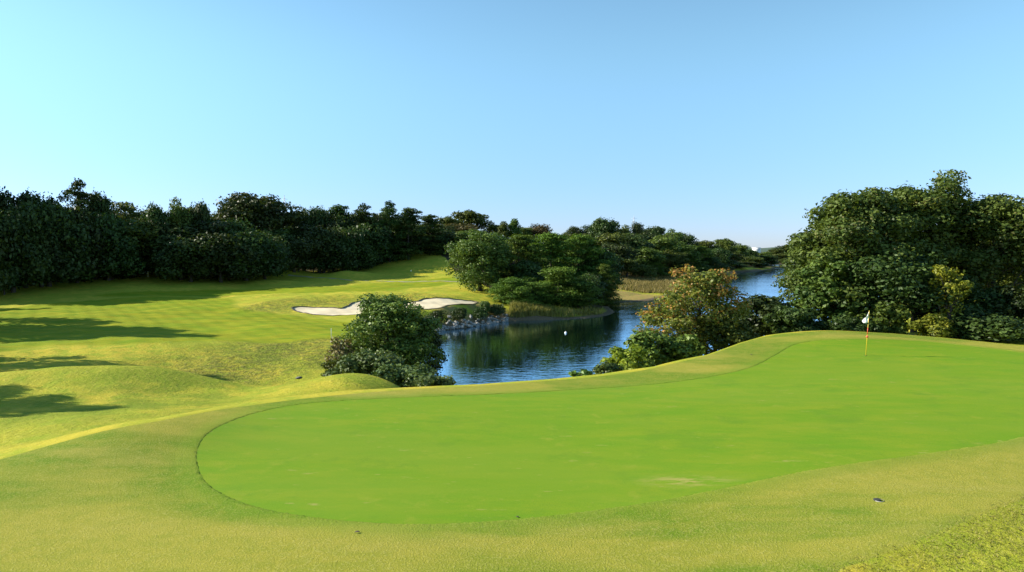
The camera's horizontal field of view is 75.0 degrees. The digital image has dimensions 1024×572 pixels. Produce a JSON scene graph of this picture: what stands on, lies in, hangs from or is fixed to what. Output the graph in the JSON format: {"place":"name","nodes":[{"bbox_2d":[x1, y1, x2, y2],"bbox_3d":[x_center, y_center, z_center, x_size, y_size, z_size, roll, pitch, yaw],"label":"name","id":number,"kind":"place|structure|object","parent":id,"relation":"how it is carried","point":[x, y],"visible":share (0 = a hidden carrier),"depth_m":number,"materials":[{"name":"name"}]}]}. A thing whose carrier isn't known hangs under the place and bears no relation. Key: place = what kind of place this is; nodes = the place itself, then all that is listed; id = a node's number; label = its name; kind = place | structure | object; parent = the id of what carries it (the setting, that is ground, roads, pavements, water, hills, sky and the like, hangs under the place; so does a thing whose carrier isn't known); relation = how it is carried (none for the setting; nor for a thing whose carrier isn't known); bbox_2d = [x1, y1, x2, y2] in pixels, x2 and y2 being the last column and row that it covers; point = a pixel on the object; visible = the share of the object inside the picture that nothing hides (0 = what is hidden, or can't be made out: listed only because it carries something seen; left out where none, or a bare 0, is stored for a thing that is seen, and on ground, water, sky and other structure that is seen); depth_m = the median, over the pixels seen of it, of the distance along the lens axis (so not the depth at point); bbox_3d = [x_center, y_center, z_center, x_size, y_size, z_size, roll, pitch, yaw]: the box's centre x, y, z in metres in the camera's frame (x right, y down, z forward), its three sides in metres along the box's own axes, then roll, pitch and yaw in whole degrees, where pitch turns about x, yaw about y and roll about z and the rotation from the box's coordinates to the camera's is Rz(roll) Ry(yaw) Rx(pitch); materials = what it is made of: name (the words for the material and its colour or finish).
{"place":"outdoors","nodes":[
{"label":"outdoors","id":0,"kind":"place"},
{"bbox_2d":[323,348,404,376],"bbox_3d":[-8.660,6.068,42.277,6.178,4.281,5.624,3,4,45],"label":"shrub","id":1,"kind":"object","parent":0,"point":[364,362],"visible":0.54,"depth_m":41.15,"materials":[{"name":"green plant"}]},
{"bbox_2d":[0,243,1023,571],"bbox_3d":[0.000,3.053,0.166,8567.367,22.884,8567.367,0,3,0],"label":"ground","id":2,"kind":"structure","parent":0,"point":[114,393],"depth_m":14.84,"materials":[{"name":"plant"}]},
{"bbox_2d":[0,219,16,290],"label":"broadleaf tree","id":3,"kind":"object","parent":2,"relation":"on","point":[6,277],"visible":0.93,"depth_m":120.58,"materials":[{"name":"green plant"}]},
{"bbox_2d":[0,186,20,213],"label":"broadleaf tree","id":4,"kind":"object","parent":2,"relation":"on","point":[6,201],"visible":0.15,"depth_m":136.16,"materials":[{"name":"green plant"}]},
{"bbox_2d":[0,202,56,292],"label":"broadleaf tree","id":5,"kind":"object","parent":2,"relation":"on","point":[21,223],"visible":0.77,"depth_m":126.09,"materials":[{"name":"green plant"}]},
{"bbox_2d":[0,225,64,287],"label":"broadleaf tree","id":6,"kind":"object","parent":2,"relation":"on","point":[48,234],"visible":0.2,"depth_m":128.22,"materials":[{"name":"green plant"}]},
{"bbox_2d":[14,187,62,212],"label":"broadleaf tree","id":7,"kind":"object","parent":2,"relation":"on","point":[27,197],"visible":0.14,"depth_m":139.28,"materials":[{"name":"green plant"}]},
{"bbox_2d":[4,198,102,286],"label":"broadleaf tree","id":8,"kind":"object","parent":2,"relation":"on","point":[79,244],"visible":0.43,"depth_m":133.54,"materials":[{"name":"green plant"}]},
{"bbox_2d":[33,237,79,286],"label":"broadleaf tree","id":9,"kind":"object","parent":2,"relation":"on","point":[55,260],"visible":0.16,"depth_m":131.89,"materials":[{"name":"green plant"}]},
{"bbox_2d":[56,178,100,277],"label":"pine tree","id":10,"kind":"object","parent":2,"relation":"on","point":[80,196],"visible":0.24,"depth_m":144.59,"materials":[{"name":"green plant"}]},
{"bbox_2d":[49,202,120,282],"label":"broadleaf tree","id":11,"kind":"object","parent":2,"relation":"on","point":[96,236],"visible":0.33,"depth_m":138.50,"materials":[{"name":"green plant"}]},
{"bbox_2d":[88,190,118,275],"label":"tree","id":12,"kind":"object","parent":2,"relation":"on","point":[104,204],"visible":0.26,"depth_m":148.38,"materials":[{"name":"green plant"}]},
{"bbox_2d":[79,212,133,278],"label":"broadleaf tree","id":13,"kind":"object","parent":2,"relation":"on","point":[92,220],"visible":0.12,"depth_m":141.32,"materials":[{"name":"green plant"}]},
{"bbox_2d":[79,211,145,280],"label":"broadleaf tree","id":14,"kind":"object","parent":2,"relation":"on","point":[125,262],"visible":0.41,"depth_m":141.65,"materials":[{"name":"green plant"}]},
{"bbox_2d":[110,201,149,221],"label":"broadleaf tree","id":15,"kind":"object","parent":2,"relation":"on","point":[128,208],"visible":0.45,"depth_m":157.39,"materials":[{"name":"green plant"}]},
{"bbox_2d":[111,218,159,277],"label":"broadleaf tree","id":16,"kind":"object","parent":2,"relation":"on","point":[142,233],"visible":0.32,"depth_m":146.46,"materials":[{"name":"green plant"}]},
{"bbox_2d":[136,201,170,276],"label":"tree","id":17,"kind":"object","parent":2,"relation":"on","point":[156,214],"visible":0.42,"depth_m":150.89,"materials":[{"name":"green plant"}]},
{"bbox_2d":[131,219,191,274],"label":"broadleaf tree","id":18,"kind":"object","parent":2,"relation":"on","point":[158,233],"visible":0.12,"depth_m":149.12,"materials":[{"name":"green plant"}]},
{"bbox_2d":[138,233,211,279],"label":"broadleaf tree","id":19,"kind":"object","parent":2,"relation":"on","point":[160,241],"visible":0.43,"depth_m":146.42,"materials":[{"name":"green plant"}]},
{"bbox_2d":[164,196,192,233],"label":"broadleaf tree","id":20,"kind":"object","parent":2,"relation":"on","point":[177,215],"visible":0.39,"depth_m":153.15,"materials":[{"name":"green plant"}]},
{"bbox_2d":[144,233,230,281],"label":"broadleaf tree","id":21,"kind":"object","parent":2,"relation":"on","point":[175,270],"visible":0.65,"depth_m":145.75,"materials":[{"name":"green plant"}]},
{"bbox_2d":[181,198,210,235],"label":"broadleaf tree","id":22,"kind":"object","parent":2,"relation":"on","point":[200,212],"visible":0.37,"depth_m":156.29,"materials":[{"name":"green plant"}]},
{"bbox_2d":[162,217,235,278],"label":"broadleaf tree","id":23,"kind":"object","parent":2,"relation":"on","point":[214,224],"visible":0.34,"depth_m":152.74,"materials":[{"name":"green plant"}]},
{"bbox_2d":[182,231,266,282],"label":"broadleaf tree","id":24,"kind":"object","parent":2,"relation":"on","point":[214,259],"visible":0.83,"depth_m":149.19,"materials":[{"name":"green plant"}]},
{"bbox_2d":[196,216,264,278],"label":"broadleaf tree","id":25,"kind":"object","parent":2,"relation":"on","point":[242,226],"visible":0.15,"depth_m":158.37,"materials":[{"name":"green plant"}]},
{"bbox_2d":[208,229,293,280],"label":"broadleaf tree","id":26,"kind":"object","parent":2,"relation":"on","point":[249,238],"visible":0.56,"depth_m":155.81,"materials":[{"name":"green plant"}]},
{"bbox_2d":[211,191,307,229],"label":"broadleaf tree","id":27,"kind":"object","parent":2,"relation":"on","point":[262,211],"visible":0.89,"depth_m":175.74,"materials":[{"name":"green plant"}]},
{"bbox_2d":[244,226,298,246],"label":"broadleaf tree","id":28,"kind":"object","parent":2,"relation":"on","point":[280,232],"visible":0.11,"depth_m":173.82,"materials":[{"name":"green plant"}]},
{"bbox_2d":[253,234,290,278],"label":"broadleaf tree","id":29,"kind":"object","parent":2,"relation":"on","point":[285,264],"visible":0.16,"depth_m":162.81,"materials":[{"name":"green plant"}]},
{"bbox_2d":[272,233,325,271],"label":"broadleaf tree","id":30,"kind":"object","parent":2,"relation":"on","point":[306,246],"visible":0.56,"depth_m":174.38,"materials":[{"name":"green plant"}]},
{"bbox_2d":[306,205,326,231],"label":"broadleaf tree","id":31,"kind":"object","parent":2,"relation":"on","point":[312,212],"visible":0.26,"depth_m":197.25,"materials":[{"name":"green plant"}]},
{"bbox_2d":[292,222,342,272],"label":"broadleaf tree","id":32,"kind":"object","parent":2,"relation":"on","point":[305,229],"visible":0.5,"depth_m":183.59,"materials":[{"name":"green plant"}]},
{"bbox_2d":[302,233,361,272],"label":"broadleaf tree","id":33,"kind":"object","parent":2,"relation":"on","point":[344,251],"visible":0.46,"depth_m":183.74,"materials":[{"name":"green plant"}]},
{"bbox_2d":[309,208,357,230],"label":"broadleaf tree","id":34,"kind":"object","parent":2,"relation":"on","point":[335,222],"visible":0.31,"depth_m":198.29,"materials":[{"name":"green plant"}]},
{"bbox_2d":[324,337,355,367],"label":"shrub","id":35,"kind":"object","parent":2,"relation":"on","point":[336,347],"visible":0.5,"depth_m":47.67,"materials":[{"name":"green plant"}]},
{"bbox_2d":[325,204,354,227],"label":"tree","id":36,"kind":"object","parent":2,"relation":"on","point":[337,209],"visible":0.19,"depth_m":202.40,"materials":[{"name":"green plant"}]},
{"bbox_2d":[329,224,380,269],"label":"broadleaf tree","id":37,"kind":"object","parent":2,"relation":"on","point":[358,240],"visible":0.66,"depth_m":192.28,"materials":[{"name":"green plant"}]},
{"bbox_2d":[350,203,386,263],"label":"pine tree","id":38,"kind":"object","parent":2,"relation":"on","point":[362,213],"visible":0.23,"depth_m":202.29,"materials":[{"name":"green plant"}]},
{"bbox_2d":[358,221,394,260],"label":"broadleaf tree","id":39,"kind":"object","parent":2,"relation":"on","point":[381,243],"visible":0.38,"depth_m":198.72,"materials":[{"name":"green plant"}]},
{"bbox_2d":[294,298,474,314],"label":"bunker sand","id":40,"kind":"structure","parent":2,"relation":"on","point":[425,303],"depth_m":103.68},
{"bbox_2d":[333,292,445,366],"bbox_3d":[-9.260,4.735,50.321,8.459,8.481,7.346,0,3,0],"label":"bush","id":41,"kind":"object","parent":2,"relation":"on","point":[383,317],"visible":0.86,"depth_m":48.78,"materials":[{"name":"green plant"}]},
{"bbox_2d":[372,200,408,263],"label":"pine tree","id":42,"kind":"object","parent":2,"relation":"on","point":[389,221],"visible":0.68,"depth_m":204.26,"materials":[{"name":"green plant"}]},
{"bbox_2d":[369,362,444,387],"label":"shrub","id":43,"kind":"object","parent":2,"relation":"on","point":[400,375],"visible":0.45,"depth_m":37.56,"materials":[{"name":"green plant"}]},
{"bbox_2d":[389,207,430,259],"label":"pine tree","id":44,"kind":"object","parent":2,"relation":"on","point":[408,217],"visible":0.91,"depth_m":205.53,"materials":[{"name":"green plant"}]},
{"bbox_2d":[390,328,448,375],"bbox_3d":[-7.853,6.207,53.457,5.037,7.631,5.291,-1,3,-21],"label":"bush","id":45,"kind":"object","parent":2,"relation":"on","point":[436,341],"visible":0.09,"depth_m":52.89,"materials":[{"name":"green plant"}]},
{"bbox_2d":[416,214,451,254],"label":"pine tree","id":46,"kind":"object","parent":2,"relation":"on","point":[430,222],"visible":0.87,"depth_m":211.68,"materials":[{"name":"green plant"}]},
{"bbox_2d":[413,374,456,386],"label":"shrub","id":47,"kind":"object","parent":2,"relation":"on","point":[428,380],"visible":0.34,"depth_m":35.40,"materials":[{"name":"green plant"}]},
{"bbox_2d":[451,209,491,229],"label":"broadleaf tree","id":48,"kind":"object","parent":2,"relation":"on","point":[477,220],"visible":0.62,"depth_m":257.91,"materials":[{"name":"green plant"}]},
{"bbox_2d":[441,229,513,291],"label":"broadleaf tree","id":49,"kind":"object","parent":2,"relation":"on","point":[473,252],"visible":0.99,"depth_m":130.90,"materials":[{"name":"green plant"}]},
{"bbox_2d":[485,276,534,305],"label":"shrub","id":50,"kind":"object","parent":2,"relation":"on","point":[498,289],"visible":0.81,"depth_m":118.06,"materials":[{"name":"green plant"}]},
{"bbox_2d":[506,258,545,286],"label":"broadleaf tree","id":51,"kind":"object","parent":2,"relation":"on","point":[517,269],"visible":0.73,"depth_m":132.28,"materials":[{"name":"green plant"}]},
{"bbox_2d":[499,234,554,283],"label":"pine tree","id":52,"kind":"object","parent":2,"relation":"on","point":[514,241],"visible":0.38,"depth_m":137.78,"materials":[{"name":"green plant"}]},
{"bbox_2d":[512,281,562,305],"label":"pine tree","id":53,"kind":"object","parent":2,"relation":"on","point":[538,286],"visible":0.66,"depth_m":119.71,"materials":[{"name":"green plant"}]},
{"bbox_2d":[525,223,553,243],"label":"broadleaf tree","id":54,"kind":"object","parent":2,"relation":"on","point":[539,229],"visible":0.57,"depth_m":295.89,"materials":[{"name":"green plant"}]},
{"bbox_2d":[507,300,602,317],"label":"reeds","id":55,"kind":"object","parent":2,"relation":"on","point":[518,310],"visible":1,"depth_m":115.14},
{"bbox_2d":[522,231,589,290],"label":"pine tree","id":56,"kind":"object","parent":2,"relation":"on","point":[551,241],"visible":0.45,"depth_m":144.24,"materials":[{"name":"green plant"}]},
{"bbox_2d":[518,265,595,306],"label":"pine tree","id":57,"kind":"object","parent":2,"relation":"on","point":[559,276],"visible":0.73,"depth_m":123.58,"materials":[{"name":"green plant"}]},
{"bbox_2d":[552,278,607,310],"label":"pine tree","id":58,"kind":"object","parent":2,"relation":"on","point":[590,296],"visible":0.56,"depth_m":124.44,"materials":[{"name":"green plant"}]},
{"bbox_2d":[543,233,617,293],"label":"pine tree","id":59,"kind":"object","parent":2,"relation":"on","point":[576,240],"visible":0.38,"depth_m":147.61,"materials":[{"name":"green plant"}]},
{"bbox_2d":[576,273,608,306],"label":"broadleaf tree","id":60,"kind":"object","parent":2,"relation":"on","point":[596,281],"visible":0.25,"depth_m":130.95,"materials":[{"name":"green plant"}]},
{"bbox_2d":[572,245,625,285],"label":"broadleaf tree","id":61,"kind":"object","parent":2,"relation":"on","point":[607,255],"visible":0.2,"depth_m":149.88,"materials":[{"name":"green plant"}]},
{"bbox_2d":[175,338,1023,533],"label":"collar edge","id":62,"kind":"object","parent":2,"relation":"on","point":[192,481],"visible":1,"depth_m":13.89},
{"bbox_2d":[589,216,620,239],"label":"broadleaf tree","id":63,"kind":"object","parent":2,"relation":"on","point":[600,226],"visible":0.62,"depth_m":291.77,"materials":[{"name":"green plant"}]},
{"bbox_2d":[590,263,623,305],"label":"pine tree","id":64,"kind":"object","parent":2,"relation":"on","point":[610,294],"visible":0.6,"depth_m":141.31,"materials":[{"name":"green plant"}]},
{"bbox_2d":[592,361,624,374],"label":"shrub","id":65,"kind":"object","parent":2,"relation":"on","point":[603,367],"visible":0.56,"depth_m":31.08,"materials":[{"name":"green plant"}]},
{"bbox_2d":[196,339,1023,523],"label":"putting green","id":66,"kind":"object","parent":2,"relation":"on","point":[806,406],"visible":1,"depth_m":17.94,"materials":[{"name":"plant"}]},
{"bbox_2d":[590,232,629,246],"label":"broadleaf tree","id":67,"kind":"object","parent":2,"relation":"on","point":[608,238],"visible":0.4,"depth_m":257.92,"materials":[{"name":"green plant"}]},
{"bbox_2d":[598,242,639,269],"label":"broadleaf tree","id":68,"kind":"object","parent":2,"relation":"on","point":[621,250],"visible":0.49,"depth_m":242.74,"materials":[{"name":"green plant"}]},
{"bbox_2d":[599,344,651,370],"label":"shrub","id":69,"kind":"object","parent":2,"relation":"on","point":[628,359],"visible":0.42,"depth_m":33.39,"materials":[{"name":"green plant"}]},
{"bbox_2d":[614,256,643,276],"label":"broadleaf tree","id":70,"kind":"object","parent":2,"relation":"on","point":[631,269],"visible":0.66,"depth_m":241.59,"materials":[{"name":"green plant"}]},
{"bbox_2d":[619,233,655,258],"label":"broadleaf tree","id":71,"kind":"object","parent":2,"relation":"on","point":[634,240],"visible":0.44,"depth_m":263.75,"materials":[{"name":"green plant"}]},
{"bbox_2d":[630,264,656,277],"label":"shrub","id":72,"kind":"object","parent":2,"relation":"on","point":[648,270],"visible":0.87,"depth_m":245.15,"materials":[{"name":"green plant"}]},
{"bbox_2d":[625,246,665,264],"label":"broadleaf tree","id":73,"kind":"object","parent":2,"relation":"on","point":[650,253],"visible":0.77,"depth_m":253.99,"materials":[{"name":"green plant"}]},
{"bbox_2d":[613,271,682,293],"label":"tall grass","id":74,"kind":"structure","parent":2,"relation":"on","point":[646,284],"depth_m":198.54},
{"bbox_2d":[622,327,674,367],"bbox_3d":[7.072,4.931,36.173,3.454,5.321,3.870,2,4,30],"label":"shrub","id":75,"kind":"object","parent":2,"relation":"on","point":[654,357],"visible":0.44,"depth_m":35.39,"materials":[{"name":"green plant"}]},
{"bbox_2d":[647,235,681,267],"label":"broadleaf tree","id":76,"kind":"object","parent":2,"relation":"on","point":[662,243],"visible":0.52,"depth_m":279.19,"materials":[{"name":"green plant"}]},
{"bbox_2d":[631,305,706,345],"bbox_3d":[9.169,4.293,39.116,4.854,6.438,4.151,0,3,0],"label":"autumn tree","id":77,"kind":"object","parent":2,"relation":"on","point":[679,322],"visible":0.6,"depth_m":38.75,"materials":[{"name":"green plant"}]},
{"bbox_2d":[656,249,690,267],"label":"broadleaf tree","id":78,"kind":"object","parent":2,"relation":"on","point":[673,257],"visible":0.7,"depth_m":272.50,"materials":[{"name":"green plant"}]},
{"bbox_2d":[660,334,707,360],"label":"shrub","id":79,"kind":"object","parent":2,"relation":"on","point":[681,347],"visible":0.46,"depth_m":36.03,"materials":[{"name":"green plant"}]},
{"bbox_2d":[675,241,700,260],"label":"broadleaf tree","id":80,"kind":"object","parent":2,"relation":"on","point":[687,248],"visible":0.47,"depth_m":296.87,"materials":[{"name":"green plant"}]},
{"bbox_2d":[641,264,754,343],"bbox_3d":[11.671,2.547,40.988,7.323,7.824,5.560,0,3,0],"label":"autumn tree","id":81,"kind":"object","parent":2,"relation":"on","point":[713,294],"visible":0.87,"depth_m":40.15,"materials":[{"name":"green plant"}]},
{"bbox_2d":[684,254,711,270],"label":"pine tree","id":82,"kind":"object","parent":2,"relation":"on","point":[699,267],"visible":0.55,"depth_m":296.40,"materials":[{"name":"green plant"}]},
{"bbox_2d":[689,245,715,268],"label":"pine tree","id":83,"kind":"object","parent":2,"relation":"on","point":[704,254],"visible":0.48,"depth_m":323.36,"materials":[{"name":"green plant"}]},
{"bbox_2d":[675,310,760,355],"bbox_3d":[12.628,3.604,40.510,5.858,4.552,4.466,2,4,29],"label":"shrub","id":84,"kind":"object","parent":2,"relation":"on","point":[728,335],"visible":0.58,"depth_m":39.48,"materials":[{"name":"green plant"}]},
{"bbox_2d":[708,247,732,264],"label":"broadleaf tree","id":85,"kind":"object","parent":2,"relation":"on","point":[723,254],"visible":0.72,"depth_m":348.09,"materials":[{"name":"green plant"}]},
{"bbox_2d":[712,238,737,252],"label":"broadleaf tree","id":86,"kind":"object","parent":2,"relation":"on","point":[726,243],"visible":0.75,"depth_m":391.81,"materials":[{"name":"green plant"}]},
{"bbox_2d":[738,293,792,336],"bbox_3d":[17.380,2.864,46.211,4.597,4.760,5.329,1,3,22],"label":"shrub","id":87,"kind":"object","parent":2,"relation":"on","point":[762,304],"visible":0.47,"depth_m":44.88,"materials":[{"name":"green plant"}]},
{"bbox_2d":[760,304,820,333],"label":"shrub","id":88,"kind":"object","parent":2,"relation":"on","point":[795,319],"visible":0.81,"depth_m":43.22,"materials":[{"name":"green plant"}]},
{"bbox_2d":[787,254,862,321],"bbox_3d":[22.080,1.177,47.214,5.060,6.931,5.748,0,3,0],"label":"broadleaf tree","id":89,"kind":"object","parent":2,"relation":"on","point":[823,275],"visible":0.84,"depth_m":45.79,"materials":[{"name":"green plant"}]},
{"bbox_2d":[813,316,891,332],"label":"shrub","id":90,"kind":"object","parent":2,"relation":"on","point":[847,324],"visible":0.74,"depth_m":42.82,"materials":[{"name":"green plant"}]},
{"bbox_2d":[771,186,946,307],"bbox_3d":[25.759,-1.287,49.423,12.712,12.196,11.602,0,3,0],"label":"broadleaf tree","id":91,"kind":"object","parent":2,"relation":"on","point":[862,223],"visible":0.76,"depth_m":47.51,"materials":[{"name":"green plant"}]},
{"bbox_2d":[854,300,912,334],"bbox_3d":[24.410,2.665,44.037,3.700,3.422,3.218,1,3,15],"label":"shrub","id":92,"kind":"object","parent":2,"relation":"on","point":[896,317],"visible":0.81,"depth_m":43.10,"materials":[{"name":"green plant"}]},
{"bbox_2d":[817,246,967,325],"bbox_3d":[25.663,0.875,46.846,10.363,7.391,9.043,3,4,45],"label":"broadleaf tree","id":93,"kind":"object","parent":2,"relation":"on","point":[882,273],"visible":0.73,"depth_m":44.07,"materials":[{"name":"green plant"}]},
{"bbox_2d":[852,169,1007,332],"bbox_3d":[32.131,-2.402,52.598,11.166,13.719,10.524,2,4,28],"label":"broadleaf tree","id":94,"kind":"object","parent":2,"relation":"on","point":[933,206],"visible":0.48,"depth_m":50.03,"materials":[{"name":"green plant"}]},
{"bbox_2d":[906,312,958,337],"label":"shrub","id":95,"kind":"object","parent":2,"relation":"on","point":[937,325],"visible":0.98,"depth_m":41.58,"materials":[{"name":"green plant"}]},
{"bbox_2d":[927,264,974,319],"bbox_3d":[28.185,1.425,43.166,2.490,5.657,2.568,0,3,0],"label":"shrub","id":96,"kind":"object","parent":2,"relation":"on","point":[958,286],"visible":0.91,"depth_m":42.85,"materials":[{"name":"green plant"}]},
{"bbox_2d":[910,275,1010,320],"bbox_3d":[31.703,1.793,47.185,7.046,5.091,6.273,0,3,0],"label":"broadleaf tree","id":97,"kind":"object","parent":2,"relation":"on","point":[978,302],"visible":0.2,"depth_m":45.71,"materials":[{"name":"green plant"}]},
{"bbox_2d":[918,193,1023,299],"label":"broadleaf tree","id":98,"kind":"object","parent":2,"relation":"on","point":[1006,212],"visible":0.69,"depth_m":49.60,"materials":[{"name":"green plant"}]},
{"bbox_2d":[948,307,1023,342],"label":"shrub","id":99,"kind":"object","parent":2,"relation":"on","point":[982,326],"visible":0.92,"depth_m":41.11,"materials":[{"name":"green plant"}]},
{"bbox_2d":[979,284,1023,320],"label":"broadleaf tree","id":100,"kind":"object","parent":2,"relation":"on","point":[1015,298],"visible":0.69,"depth_m":45.16,"materials":[{"name":"green plant"}]},
{"bbox_2d":[0,0,1023,247],"label":"sky","id":101,"kind":"structure","parent":0,"point":[710,120],"materials":[{"name":"blue"}]},
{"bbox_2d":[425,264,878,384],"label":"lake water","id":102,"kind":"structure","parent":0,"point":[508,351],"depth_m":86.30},
{"bbox_2d":[818,494,1023,571],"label":"rough grass","id":103,"kind":"structure","parent":0,"point":[993,516],"depth_m":11.02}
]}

